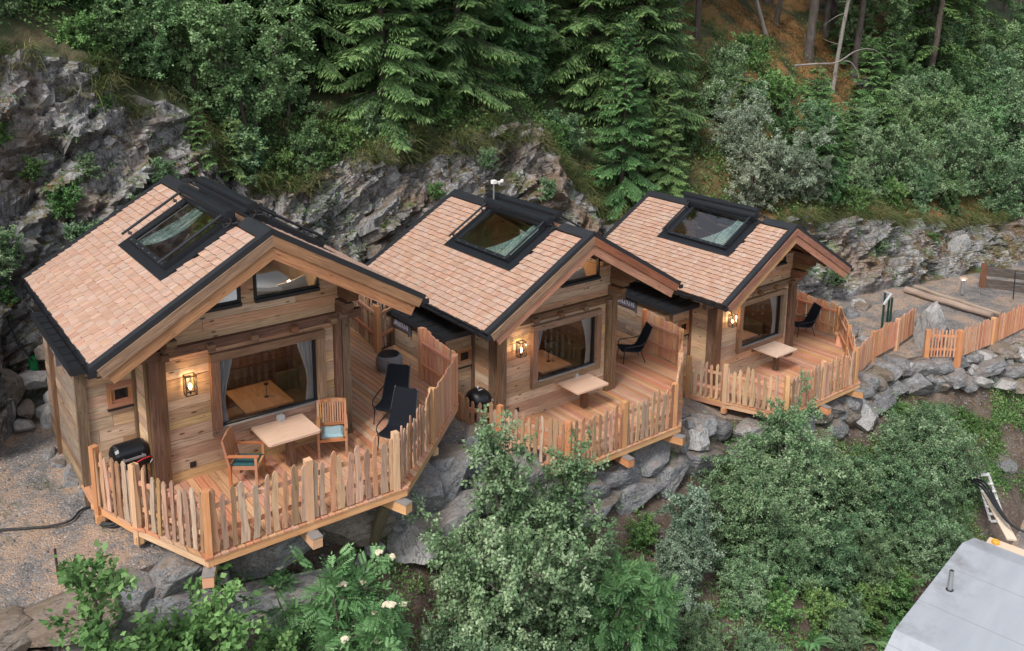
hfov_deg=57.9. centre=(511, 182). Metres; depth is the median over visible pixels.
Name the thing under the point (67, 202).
rock plant
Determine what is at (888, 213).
grass
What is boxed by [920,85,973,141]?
broadleaf bush
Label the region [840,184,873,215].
broadleaf bush
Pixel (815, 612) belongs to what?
shrub
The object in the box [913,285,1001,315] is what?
log
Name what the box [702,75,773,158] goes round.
willow bush
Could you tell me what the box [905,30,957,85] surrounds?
broadleaf bush
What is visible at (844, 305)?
rock
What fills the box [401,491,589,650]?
leafy bush
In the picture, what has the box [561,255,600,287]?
gable window
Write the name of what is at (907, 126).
broadleaf bush
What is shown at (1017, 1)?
conifer tree
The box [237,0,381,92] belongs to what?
spruce tree
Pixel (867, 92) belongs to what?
young spruce
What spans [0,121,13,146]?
rock plant
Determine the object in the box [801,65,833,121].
young spruce
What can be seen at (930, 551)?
leafy bush
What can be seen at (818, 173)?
willow bush
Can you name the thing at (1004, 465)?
boulder
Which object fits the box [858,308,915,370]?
picket fence
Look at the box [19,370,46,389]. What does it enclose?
rock
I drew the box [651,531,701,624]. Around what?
leafy bush
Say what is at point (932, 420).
leafy bush
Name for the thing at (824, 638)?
fern
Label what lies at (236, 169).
young spruce
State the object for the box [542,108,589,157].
broadleaf bush
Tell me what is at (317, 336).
window
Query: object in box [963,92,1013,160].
broadleaf bush
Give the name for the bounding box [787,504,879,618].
leafy bush
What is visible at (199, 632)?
leafy bush
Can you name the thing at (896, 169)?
broadleaf bush
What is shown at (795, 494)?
leafy bush
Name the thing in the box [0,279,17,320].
rock plant
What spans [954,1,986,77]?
spruce tree
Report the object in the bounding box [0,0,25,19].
broadleaf bush
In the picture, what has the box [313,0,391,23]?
spruce tree
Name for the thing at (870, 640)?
fern
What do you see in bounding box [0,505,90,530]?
cable
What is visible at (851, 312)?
rock
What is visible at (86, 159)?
rock plant
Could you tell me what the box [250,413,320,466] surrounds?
table
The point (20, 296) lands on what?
cable
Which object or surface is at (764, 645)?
leafy bush
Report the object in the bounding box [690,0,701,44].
conifer tree
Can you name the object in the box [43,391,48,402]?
rock
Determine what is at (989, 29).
conifer tree
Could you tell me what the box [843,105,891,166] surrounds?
broadleaf bush
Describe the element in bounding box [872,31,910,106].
young spruce
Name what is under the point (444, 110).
broadleaf bush
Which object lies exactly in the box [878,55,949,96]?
broadleaf bush
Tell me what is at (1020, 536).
ground
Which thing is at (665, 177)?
spruce tree
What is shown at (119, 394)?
window
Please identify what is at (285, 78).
birch tree
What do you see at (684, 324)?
window
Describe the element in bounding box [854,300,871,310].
rock
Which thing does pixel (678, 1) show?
conifer tree
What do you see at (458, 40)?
spruce tree
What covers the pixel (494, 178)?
cliff plants
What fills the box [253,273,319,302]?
gable window
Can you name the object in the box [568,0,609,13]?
spruce tree
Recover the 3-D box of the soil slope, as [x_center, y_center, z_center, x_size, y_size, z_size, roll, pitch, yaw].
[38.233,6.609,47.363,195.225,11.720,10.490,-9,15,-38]
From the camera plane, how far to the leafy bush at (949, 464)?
28.04 m
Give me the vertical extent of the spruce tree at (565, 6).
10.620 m
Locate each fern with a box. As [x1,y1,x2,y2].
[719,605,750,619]
[795,627,836,650]
[835,611,875,628]
[860,629,890,650]
[885,613,899,638]
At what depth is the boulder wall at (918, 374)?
31.92 m
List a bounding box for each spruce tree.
[27,0,66,6]
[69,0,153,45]
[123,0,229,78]
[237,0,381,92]
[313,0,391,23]
[323,0,448,154]
[337,0,465,96]
[390,0,487,70]
[395,0,525,123]
[463,0,549,79]
[505,0,593,94]
[522,0,595,33]
[539,0,653,112]
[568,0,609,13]
[568,0,708,149]
[581,12,662,219]
[612,0,702,97]
[638,69,693,197]
[823,0,885,66]
[906,0,926,70]
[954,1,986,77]
[1013,2,1023,73]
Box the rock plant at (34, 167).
[13,154,49,180]
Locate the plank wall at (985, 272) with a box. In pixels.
[979,263,1023,292]
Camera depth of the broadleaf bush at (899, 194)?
41.88 m
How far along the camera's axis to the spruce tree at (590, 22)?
38.11 m
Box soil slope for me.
[27,342,1023,650]
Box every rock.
[13,419,35,431]
[16,398,35,419]
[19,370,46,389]
[33,344,44,361]
[36,402,48,418]
[40,403,51,429]
[42,446,57,459]
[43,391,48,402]
[50,458,66,467]
[63,463,74,479]
[63,475,78,487]
[78,488,83,495]
[841,302,850,312]
[844,306,859,318]
[850,298,865,306]
[852,327,858,336]
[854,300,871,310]
[857,335,866,342]
[893,309,906,316]
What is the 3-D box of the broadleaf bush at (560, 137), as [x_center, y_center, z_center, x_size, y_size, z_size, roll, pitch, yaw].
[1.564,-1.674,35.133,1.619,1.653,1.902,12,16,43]
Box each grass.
[0,0,1023,235]
[0,278,1012,607]
[229,6,1005,197]
[373,391,1022,650]
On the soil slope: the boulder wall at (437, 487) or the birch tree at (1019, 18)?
the boulder wall at (437, 487)
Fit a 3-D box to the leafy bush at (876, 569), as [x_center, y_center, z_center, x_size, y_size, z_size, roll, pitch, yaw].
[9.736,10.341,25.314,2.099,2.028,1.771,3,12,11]
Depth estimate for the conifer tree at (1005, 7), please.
74.51 m
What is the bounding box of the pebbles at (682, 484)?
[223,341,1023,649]
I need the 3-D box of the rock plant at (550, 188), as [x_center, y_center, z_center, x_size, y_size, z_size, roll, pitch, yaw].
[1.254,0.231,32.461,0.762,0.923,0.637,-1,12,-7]
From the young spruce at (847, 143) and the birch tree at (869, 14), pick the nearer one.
the young spruce at (847, 143)
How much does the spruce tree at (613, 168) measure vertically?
7.851 m
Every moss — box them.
[0,54,1023,380]
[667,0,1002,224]
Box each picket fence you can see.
[88,327,457,567]
[349,295,392,353]
[457,309,683,464]
[684,290,859,413]
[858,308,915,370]
[923,304,1023,368]
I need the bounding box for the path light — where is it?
[960,277,967,293]
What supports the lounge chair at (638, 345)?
on the timber deck at (638, 378)
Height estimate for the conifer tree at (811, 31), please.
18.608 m
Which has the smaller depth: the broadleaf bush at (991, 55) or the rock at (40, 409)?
the rock at (40, 409)
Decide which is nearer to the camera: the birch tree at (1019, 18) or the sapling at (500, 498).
the sapling at (500, 498)
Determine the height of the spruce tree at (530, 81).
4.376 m
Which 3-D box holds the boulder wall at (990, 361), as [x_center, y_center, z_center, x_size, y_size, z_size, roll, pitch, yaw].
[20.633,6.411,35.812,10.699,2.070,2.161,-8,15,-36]
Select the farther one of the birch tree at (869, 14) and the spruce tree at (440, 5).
the birch tree at (869, 14)
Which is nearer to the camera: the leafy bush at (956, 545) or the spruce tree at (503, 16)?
the leafy bush at (956, 545)
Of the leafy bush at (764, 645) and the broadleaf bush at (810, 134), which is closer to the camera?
the leafy bush at (764, 645)
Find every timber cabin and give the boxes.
[19,174,428,505]
[365,189,682,423]
[590,190,853,385]
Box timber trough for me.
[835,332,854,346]
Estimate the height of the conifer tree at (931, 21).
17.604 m
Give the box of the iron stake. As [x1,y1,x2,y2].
[53,548,59,578]
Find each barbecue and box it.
[108,437,152,495]
[465,386,493,417]
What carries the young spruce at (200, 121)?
on the forest floor
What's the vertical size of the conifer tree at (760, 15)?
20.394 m
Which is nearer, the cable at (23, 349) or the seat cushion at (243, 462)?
the seat cushion at (243, 462)
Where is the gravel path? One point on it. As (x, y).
(30, 547)
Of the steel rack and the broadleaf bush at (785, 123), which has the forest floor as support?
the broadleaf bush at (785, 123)
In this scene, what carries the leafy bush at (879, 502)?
on the soil slope
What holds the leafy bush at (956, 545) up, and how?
on the soil slope
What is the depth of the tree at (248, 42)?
29.90 m
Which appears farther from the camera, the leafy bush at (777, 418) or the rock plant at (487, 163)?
the rock plant at (487, 163)
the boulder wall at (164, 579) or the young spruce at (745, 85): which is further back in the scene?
the young spruce at (745, 85)
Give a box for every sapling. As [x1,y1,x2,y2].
[38,539,158,650]
[460,403,559,554]
[525,425,609,551]
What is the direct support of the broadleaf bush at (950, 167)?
on the forest floor
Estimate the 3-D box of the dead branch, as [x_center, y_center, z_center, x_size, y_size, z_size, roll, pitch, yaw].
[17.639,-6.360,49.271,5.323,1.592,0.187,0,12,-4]
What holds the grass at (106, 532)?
on the gravel path
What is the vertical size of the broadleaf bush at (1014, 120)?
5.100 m
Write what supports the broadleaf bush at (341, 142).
on the forest floor
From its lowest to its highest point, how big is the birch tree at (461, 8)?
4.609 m
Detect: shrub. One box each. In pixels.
[624,511,660,558]
[759,574,802,638]
[794,570,847,636]
[835,578,891,634]
[880,567,923,627]
[886,400,915,424]
[925,401,953,419]
[957,406,983,431]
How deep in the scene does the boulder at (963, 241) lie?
42.73 m
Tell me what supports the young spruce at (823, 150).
on the forest floor
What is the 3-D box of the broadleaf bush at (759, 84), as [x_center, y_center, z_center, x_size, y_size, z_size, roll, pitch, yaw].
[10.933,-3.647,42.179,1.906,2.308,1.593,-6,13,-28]
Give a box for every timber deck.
[81,327,458,588]
[487,330,685,491]
[683,326,864,424]
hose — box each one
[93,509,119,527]
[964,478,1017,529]
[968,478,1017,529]
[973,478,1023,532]
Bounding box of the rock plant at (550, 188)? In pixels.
[538,177,557,200]
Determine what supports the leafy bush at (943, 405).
on the soil slope
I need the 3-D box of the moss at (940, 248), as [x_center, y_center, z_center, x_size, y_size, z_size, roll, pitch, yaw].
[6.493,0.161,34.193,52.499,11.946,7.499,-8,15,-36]
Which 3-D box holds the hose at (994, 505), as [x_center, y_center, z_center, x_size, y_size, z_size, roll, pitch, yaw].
[15.389,10.016,26.879,1.612,0.716,5.434,-9,15,-37]
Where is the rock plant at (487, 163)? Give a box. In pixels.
[477,146,499,171]
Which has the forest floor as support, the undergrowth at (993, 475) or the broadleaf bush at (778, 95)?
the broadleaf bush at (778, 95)
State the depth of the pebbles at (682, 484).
29.63 m
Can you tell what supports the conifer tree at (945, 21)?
on the forest floor
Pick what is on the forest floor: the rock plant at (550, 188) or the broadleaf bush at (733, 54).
the broadleaf bush at (733, 54)
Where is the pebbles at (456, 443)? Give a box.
[0,261,1023,595]
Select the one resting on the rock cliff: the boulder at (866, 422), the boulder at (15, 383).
the boulder at (15, 383)
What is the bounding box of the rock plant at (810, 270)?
[806,267,817,274]
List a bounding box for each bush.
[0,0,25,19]
[45,9,114,60]
[88,0,153,84]
[88,0,188,85]
[129,560,272,650]
[137,0,248,114]
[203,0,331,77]
[222,127,267,186]
[240,620,299,650]
[251,542,416,650]
[253,147,309,192]
[287,112,334,178]
[317,119,365,158]
[345,98,388,141]
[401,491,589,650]
[402,607,532,650]
[416,85,462,129]
[471,465,620,650]
[511,622,583,650]
[540,118,572,155]
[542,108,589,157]
[560,538,687,650]
[612,555,680,650]
[648,481,727,621]
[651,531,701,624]
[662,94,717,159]
[665,603,737,650]
[696,79,735,132]
[698,439,794,586]
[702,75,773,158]
[705,41,749,89]
[708,55,741,87]
[711,543,780,628]
[718,427,845,561]
[722,128,796,212]
[726,615,789,650]
[731,30,774,72]
[732,365,842,523]
[733,78,769,118]
[737,116,836,205]
[747,515,827,596]
[758,67,803,116]
[766,95,809,155]
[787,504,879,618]
[792,148,838,204]
[795,96,842,160]
[797,112,829,151]
[799,424,895,557]
[811,80,832,100]
[816,163,851,210]
[817,591,871,650]
[828,446,930,542]
[838,96,878,140]
[840,156,882,200]
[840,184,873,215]
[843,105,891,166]
[845,523,908,609]
[847,123,898,193]
[848,426,976,557]
[868,407,989,526]
[872,122,930,193]
[874,109,947,173]
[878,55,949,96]
[878,400,969,474]
[880,175,912,209]
[882,490,966,587]
[883,83,938,144]
[890,72,937,131]
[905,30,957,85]
[905,161,940,213]
[907,137,957,202]
[910,400,955,435]
[917,66,964,128]
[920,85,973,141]
[929,122,988,196]
[931,168,971,217]
[932,508,976,565]
[934,63,1008,123]
[944,435,996,503]
[947,110,1008,197]
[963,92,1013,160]
[966,44,1022,113]
[977,153,1023,220]
[979,65,1023,144]
[992,43,1023,103]
[993,89,1023,163]
[1004,137,1023,204]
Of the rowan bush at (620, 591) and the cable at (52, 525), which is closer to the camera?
the cable at (52, 525)
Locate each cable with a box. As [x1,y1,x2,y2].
[0,294,32,360]
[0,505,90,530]
[3,342,39,361]
[5,276,34,312]
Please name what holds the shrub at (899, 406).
on the soil slope
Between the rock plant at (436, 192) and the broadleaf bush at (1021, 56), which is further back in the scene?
the broadleaf bush at (1021, 56)
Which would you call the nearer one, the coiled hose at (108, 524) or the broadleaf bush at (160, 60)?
the coiled hose at (108, 524)
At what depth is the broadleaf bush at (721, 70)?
41.77 m
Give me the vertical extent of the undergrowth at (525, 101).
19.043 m
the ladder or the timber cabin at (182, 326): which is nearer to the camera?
the timber cabin at (182, 326)
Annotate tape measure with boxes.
[992,539,999,544]
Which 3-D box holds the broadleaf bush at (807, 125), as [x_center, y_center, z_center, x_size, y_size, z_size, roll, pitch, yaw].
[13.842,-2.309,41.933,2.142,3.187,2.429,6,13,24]
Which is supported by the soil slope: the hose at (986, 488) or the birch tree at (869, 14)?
the hose at (986, 488)
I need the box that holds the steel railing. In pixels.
[880,291,892,328]
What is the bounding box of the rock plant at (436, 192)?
[425,181,447,199]
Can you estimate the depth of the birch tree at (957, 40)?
55.75 m
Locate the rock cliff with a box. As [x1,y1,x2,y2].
[0,48,1023,444]
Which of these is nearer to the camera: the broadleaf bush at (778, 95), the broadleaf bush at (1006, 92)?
the broadleaf bush at (778, 95)
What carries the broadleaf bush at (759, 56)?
on the forest floor
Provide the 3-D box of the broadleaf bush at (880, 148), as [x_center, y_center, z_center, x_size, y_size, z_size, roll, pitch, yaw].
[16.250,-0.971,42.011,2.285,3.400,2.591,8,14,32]
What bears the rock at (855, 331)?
on the gravel path
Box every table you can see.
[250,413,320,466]
[555,372,608,408]
[751,341,796,370]
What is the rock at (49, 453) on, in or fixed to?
on the gravel path
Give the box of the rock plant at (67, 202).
[40,178,87,219]
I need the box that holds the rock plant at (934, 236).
[927,232,941,246]
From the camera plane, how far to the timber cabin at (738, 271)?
29.52 m
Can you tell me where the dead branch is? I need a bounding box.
[794,48,890,77]
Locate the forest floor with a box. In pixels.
[0,0,1023,219]
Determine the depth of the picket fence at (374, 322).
24.82 m
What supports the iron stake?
on the gravel path
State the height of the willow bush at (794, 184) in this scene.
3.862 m
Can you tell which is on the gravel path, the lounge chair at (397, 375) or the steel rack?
the steel rack
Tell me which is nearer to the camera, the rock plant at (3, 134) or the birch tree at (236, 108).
the rock plant at (3, 134)
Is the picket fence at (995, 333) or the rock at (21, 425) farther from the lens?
the picket fence at (995, 333)
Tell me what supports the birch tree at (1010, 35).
on the forest floor
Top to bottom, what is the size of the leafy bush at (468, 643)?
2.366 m
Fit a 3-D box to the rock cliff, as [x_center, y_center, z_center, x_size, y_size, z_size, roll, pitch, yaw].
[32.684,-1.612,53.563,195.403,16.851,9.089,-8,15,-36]
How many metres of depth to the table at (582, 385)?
24.73 m
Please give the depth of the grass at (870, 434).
29.78 m
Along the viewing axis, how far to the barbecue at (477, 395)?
23.25 m
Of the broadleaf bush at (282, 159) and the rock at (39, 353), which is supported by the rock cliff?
the rock at (39, 353)
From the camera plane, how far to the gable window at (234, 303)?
18.00 m
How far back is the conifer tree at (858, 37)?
52.15 m
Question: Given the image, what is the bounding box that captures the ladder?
[975,472,1002,522]
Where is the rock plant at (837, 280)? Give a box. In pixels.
[823,270,850,286]
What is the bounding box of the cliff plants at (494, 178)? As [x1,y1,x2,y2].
[0,92,1020,370]
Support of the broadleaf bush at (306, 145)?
on the forest floor
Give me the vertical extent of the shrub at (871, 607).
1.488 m
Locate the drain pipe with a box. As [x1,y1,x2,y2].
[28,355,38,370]
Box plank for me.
[982,492,1016,540]
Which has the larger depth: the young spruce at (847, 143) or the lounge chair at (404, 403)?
the young spruce at (847, 143)
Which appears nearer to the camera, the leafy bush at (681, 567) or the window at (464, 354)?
the leafy bush at (681, 567)
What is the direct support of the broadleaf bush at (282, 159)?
on the forest floor
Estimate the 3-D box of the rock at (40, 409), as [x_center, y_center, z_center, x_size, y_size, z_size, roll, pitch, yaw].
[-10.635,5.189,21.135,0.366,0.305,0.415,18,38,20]
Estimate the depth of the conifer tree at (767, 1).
56.53 m
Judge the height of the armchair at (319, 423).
1.038 m
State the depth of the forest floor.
38.17 m
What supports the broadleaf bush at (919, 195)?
on the forest floor
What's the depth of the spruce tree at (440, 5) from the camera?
33.53 m
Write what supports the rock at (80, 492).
on the gravel path
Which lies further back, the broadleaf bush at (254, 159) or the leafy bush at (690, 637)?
the broadleaf bush at (254, 159)
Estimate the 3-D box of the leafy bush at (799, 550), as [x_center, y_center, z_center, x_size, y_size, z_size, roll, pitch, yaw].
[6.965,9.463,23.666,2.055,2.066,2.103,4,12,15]
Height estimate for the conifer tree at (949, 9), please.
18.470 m
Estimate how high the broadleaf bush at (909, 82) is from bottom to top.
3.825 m
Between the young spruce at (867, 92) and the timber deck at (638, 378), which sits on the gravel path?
the timber deck at (638, 378)
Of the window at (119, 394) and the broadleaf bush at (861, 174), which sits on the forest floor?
the broadleaf bush at (861, 174)
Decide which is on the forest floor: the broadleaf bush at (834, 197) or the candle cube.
the broadleaf bush at (834, 197)
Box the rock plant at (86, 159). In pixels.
[72,150,104,180]
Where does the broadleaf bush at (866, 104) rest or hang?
on the forest floor
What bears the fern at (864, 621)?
on the soil slope
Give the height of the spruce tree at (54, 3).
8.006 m
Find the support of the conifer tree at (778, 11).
on the forest floor
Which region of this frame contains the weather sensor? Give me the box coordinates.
[491,179,503,198]
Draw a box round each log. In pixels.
[904,286,993,317]
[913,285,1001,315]
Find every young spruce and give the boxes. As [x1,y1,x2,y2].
[182,106,220,175]
[216,117,255,184]
[730,72,762,127]
[799,77,841,148]
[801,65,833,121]
[803,103,855,191]
[823,119,857,183]
[837,98,871,165]
[849,36,892,110]
[869,89,905,166]
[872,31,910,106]
[930,38,970,119]
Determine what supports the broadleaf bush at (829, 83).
on the forest floor
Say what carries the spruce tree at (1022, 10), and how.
on the forest floor
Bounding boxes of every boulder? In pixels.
[2,368,25,406]
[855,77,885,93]
[855,398,878,432]
[913,301,948,350]
[948,234,970,253]
[993,453,1017,473]
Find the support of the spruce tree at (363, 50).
on the forest floor
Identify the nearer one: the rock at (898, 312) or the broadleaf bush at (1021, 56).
the rock at (898, 312)
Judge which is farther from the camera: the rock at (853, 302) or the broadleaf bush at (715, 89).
the broadleaf bush at (715, 89)
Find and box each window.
[106,379,133,411]
[204,286,241,313]
[208,328,326,437]
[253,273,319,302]
[456,346,471,369]
[530,307,602,389]
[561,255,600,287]
[679,318,688,335]
[735,287,786,353]
[776,254,786,266]
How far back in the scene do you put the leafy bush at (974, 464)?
29.31 m
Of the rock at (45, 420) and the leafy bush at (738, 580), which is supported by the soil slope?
the leafy bush at (738, 580)
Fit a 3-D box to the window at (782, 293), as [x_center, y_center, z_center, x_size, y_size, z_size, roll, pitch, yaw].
[8.115,4.475,30.143,2.421,1.739,0.173,-9,15,-38]
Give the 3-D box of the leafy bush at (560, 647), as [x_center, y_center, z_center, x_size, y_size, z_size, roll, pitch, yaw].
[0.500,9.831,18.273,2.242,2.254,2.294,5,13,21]
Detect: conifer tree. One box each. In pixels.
[673,0,682,47]
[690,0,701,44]
[755,0,768,36]
[761,0,773,4]
[769,0,782,26]
[803,0,820,62]
[818,0,832,38]
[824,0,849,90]
[831,0,840,16]
[849,0,875,79]
[874,0,939,46]
[874,1,954,69]
[883,0,987,47]
[901,0,990,87]
[934,0,1023,45]
[963,0,1013,46]
[1002,1,1007,13]
[1010,0,1018,22]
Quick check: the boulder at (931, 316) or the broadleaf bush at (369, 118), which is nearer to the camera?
the broadleaf bush at (369, 118)
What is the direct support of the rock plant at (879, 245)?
on the rock cliff
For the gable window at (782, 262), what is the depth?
30.34 m
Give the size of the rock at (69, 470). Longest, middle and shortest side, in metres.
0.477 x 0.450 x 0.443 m
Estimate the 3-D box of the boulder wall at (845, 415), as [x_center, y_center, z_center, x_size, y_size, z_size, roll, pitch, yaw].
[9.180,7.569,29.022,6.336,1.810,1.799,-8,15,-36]
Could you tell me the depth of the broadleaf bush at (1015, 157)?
49.15 m
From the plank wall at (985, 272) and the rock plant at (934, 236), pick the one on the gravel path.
the plank wall at (985, 272)
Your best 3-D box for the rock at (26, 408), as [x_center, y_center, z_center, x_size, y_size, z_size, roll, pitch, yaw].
[-11.046,5.162,21.064,0.358,0.338,0.494,-30,42,-13]
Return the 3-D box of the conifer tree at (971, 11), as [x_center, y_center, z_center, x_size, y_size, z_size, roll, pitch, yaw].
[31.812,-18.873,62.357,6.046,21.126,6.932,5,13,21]
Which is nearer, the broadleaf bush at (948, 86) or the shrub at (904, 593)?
the shrub at (904, 593)
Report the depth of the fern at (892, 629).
24.68 m
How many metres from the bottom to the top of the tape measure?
0.090 m
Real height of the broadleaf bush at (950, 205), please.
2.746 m
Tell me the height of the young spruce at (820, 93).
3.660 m
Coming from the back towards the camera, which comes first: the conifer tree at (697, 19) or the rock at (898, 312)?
the conifer tree at (697, 19)
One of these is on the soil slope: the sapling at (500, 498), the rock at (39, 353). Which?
the sapling at (500, 498)
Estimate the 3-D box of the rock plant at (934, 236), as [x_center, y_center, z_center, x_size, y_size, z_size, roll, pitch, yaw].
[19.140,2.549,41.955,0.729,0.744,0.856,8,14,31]
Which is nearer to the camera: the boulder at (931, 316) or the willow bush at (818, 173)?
the boulder at (931, 316)
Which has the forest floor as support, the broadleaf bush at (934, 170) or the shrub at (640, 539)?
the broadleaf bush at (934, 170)
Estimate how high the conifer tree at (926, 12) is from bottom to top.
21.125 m
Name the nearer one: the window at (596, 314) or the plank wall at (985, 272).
the window at (596, 314)
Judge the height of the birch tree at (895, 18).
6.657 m
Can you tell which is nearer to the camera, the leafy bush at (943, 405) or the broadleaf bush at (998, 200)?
the leafy bush at (943, 405)
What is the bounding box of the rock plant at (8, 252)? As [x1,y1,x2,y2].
[0,224,24,278]
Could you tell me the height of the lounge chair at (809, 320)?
1.112 m
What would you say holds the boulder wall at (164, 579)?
on the gravel path
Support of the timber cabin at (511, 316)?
on the timber deck at (638, 378)
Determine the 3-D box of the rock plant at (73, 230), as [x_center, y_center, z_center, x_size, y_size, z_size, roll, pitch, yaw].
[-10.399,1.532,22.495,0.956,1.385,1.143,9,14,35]
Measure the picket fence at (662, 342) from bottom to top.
1.724 m
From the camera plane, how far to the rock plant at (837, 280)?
37.07 m
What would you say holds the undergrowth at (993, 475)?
on the soil slope
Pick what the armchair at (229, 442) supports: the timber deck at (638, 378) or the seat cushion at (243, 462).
the seat cushion at (243, 462)
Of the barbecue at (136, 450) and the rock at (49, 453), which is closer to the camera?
the barbecue at (136, 450)
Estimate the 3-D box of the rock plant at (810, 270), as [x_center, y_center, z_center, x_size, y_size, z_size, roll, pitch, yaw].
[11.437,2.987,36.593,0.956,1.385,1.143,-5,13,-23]
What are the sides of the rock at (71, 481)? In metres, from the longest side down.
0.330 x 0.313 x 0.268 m
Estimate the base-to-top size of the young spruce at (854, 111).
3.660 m
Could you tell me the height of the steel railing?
1.230 m
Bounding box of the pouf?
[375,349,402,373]
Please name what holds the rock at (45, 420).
on the gravel path
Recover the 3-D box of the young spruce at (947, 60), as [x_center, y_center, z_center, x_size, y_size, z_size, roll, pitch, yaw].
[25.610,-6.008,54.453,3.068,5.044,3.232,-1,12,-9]
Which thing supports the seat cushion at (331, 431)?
on the armchair at (319, 423)
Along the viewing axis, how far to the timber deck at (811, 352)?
30.00 m
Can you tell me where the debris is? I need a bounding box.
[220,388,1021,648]
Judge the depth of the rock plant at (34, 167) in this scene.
22.25 m
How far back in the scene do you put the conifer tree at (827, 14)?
55.80 m
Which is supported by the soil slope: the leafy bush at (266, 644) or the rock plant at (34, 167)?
the leafy bush at (266, 644)
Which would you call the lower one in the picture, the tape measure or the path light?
the tape measure
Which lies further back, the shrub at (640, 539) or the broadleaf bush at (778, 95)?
the broadleaf bush at (778, 95)
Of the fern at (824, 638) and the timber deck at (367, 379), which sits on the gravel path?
the timber deck at (367, 379)
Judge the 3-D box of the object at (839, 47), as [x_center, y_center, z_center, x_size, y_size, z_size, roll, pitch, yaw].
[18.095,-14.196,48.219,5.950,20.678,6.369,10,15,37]
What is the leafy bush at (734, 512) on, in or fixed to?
on the soil slope
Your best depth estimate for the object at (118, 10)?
25.12 m
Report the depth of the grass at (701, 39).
38.34 m
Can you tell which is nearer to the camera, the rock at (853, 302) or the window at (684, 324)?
the window at (684, 324)
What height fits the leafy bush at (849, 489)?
3.193 m
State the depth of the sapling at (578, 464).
19.68 m
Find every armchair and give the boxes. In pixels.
[221,426,265,487]
[316,397,347,458]
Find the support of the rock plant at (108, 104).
on the rock cliff
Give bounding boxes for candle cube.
[276,414,284,421]
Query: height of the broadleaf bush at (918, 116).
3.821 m
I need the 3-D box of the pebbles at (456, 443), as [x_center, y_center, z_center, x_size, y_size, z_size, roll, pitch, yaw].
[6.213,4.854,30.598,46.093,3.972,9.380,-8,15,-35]
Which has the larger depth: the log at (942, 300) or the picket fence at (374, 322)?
the log at (942, 300)
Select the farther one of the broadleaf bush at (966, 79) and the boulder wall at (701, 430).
the broadleaf bush at (966, 79)
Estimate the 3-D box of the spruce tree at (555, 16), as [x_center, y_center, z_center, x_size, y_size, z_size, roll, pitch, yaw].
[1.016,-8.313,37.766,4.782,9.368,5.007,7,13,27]
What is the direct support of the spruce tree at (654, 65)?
on the forest floor
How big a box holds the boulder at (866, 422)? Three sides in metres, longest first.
1.076 x 1.048 x 0.998 m
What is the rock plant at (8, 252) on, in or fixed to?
on the rock cliff
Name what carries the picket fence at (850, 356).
on the timber deck at (811, 352)
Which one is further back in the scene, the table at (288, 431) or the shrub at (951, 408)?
the shrub at (951, 408)
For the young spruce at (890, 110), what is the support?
on the forest floor
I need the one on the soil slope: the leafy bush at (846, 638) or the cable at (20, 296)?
the leafy bush at (846, 638)
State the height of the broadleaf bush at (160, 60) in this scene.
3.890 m
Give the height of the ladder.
1.984 m
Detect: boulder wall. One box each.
[0,550,262,650]
[217,425,551,632]
[528,412,760,528]
[731,377,862,466]
[858,347,978,414]
[963,336,1023,393]
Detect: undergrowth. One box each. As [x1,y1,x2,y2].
[0,0,1023,217]
[75,343,1023,650]
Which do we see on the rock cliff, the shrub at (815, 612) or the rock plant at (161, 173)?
the rock plant at (161, 173)
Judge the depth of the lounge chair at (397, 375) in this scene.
21.02 m
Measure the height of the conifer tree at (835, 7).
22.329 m
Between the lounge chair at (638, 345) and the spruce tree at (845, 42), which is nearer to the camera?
the lounge chair at (638, 345)
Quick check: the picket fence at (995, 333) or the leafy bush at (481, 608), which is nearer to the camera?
the leafy bush at (481, 608)
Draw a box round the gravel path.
[0,265,1023,610]
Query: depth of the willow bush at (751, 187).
37.34 m
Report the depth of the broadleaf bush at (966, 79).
53.70 m
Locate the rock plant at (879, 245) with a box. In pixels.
[874,238,889,252]
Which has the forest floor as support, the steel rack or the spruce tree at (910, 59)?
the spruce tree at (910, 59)
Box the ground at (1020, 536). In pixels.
[1012,521,1023,548]
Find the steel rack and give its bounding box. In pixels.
[1013,271,1023,299]
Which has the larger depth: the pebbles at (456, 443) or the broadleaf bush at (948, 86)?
the broadleaf bush at (948, 86)
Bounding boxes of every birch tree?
[162,0,317,153]
[245,0,324,123]
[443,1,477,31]
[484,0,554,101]
[833,0,884,64]
[872,0,935,77]
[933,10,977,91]
[968,10,1023,86]
[977,0,1023,67]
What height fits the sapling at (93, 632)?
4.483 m
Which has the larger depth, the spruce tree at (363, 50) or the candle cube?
the spruce tree at (363, 50)
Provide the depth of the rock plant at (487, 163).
31.35 m
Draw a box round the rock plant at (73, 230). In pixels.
[62,218,100,247]
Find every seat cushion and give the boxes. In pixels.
[231,453,260,465]
[321,425,342,438]
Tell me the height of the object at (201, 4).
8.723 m
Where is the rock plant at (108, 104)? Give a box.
[88,93,116,112]
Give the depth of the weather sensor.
25.92 m
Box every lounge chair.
[372,362,410,424]
[376,385,418,450]
[617,321,652,363]
[794,302,821,337]
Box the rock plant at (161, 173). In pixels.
[144,156,182,190]
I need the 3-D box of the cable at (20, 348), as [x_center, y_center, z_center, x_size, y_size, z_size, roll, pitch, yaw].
[-10.767,3.974,21.393,2.146,0.432,0.311,3,12,12]

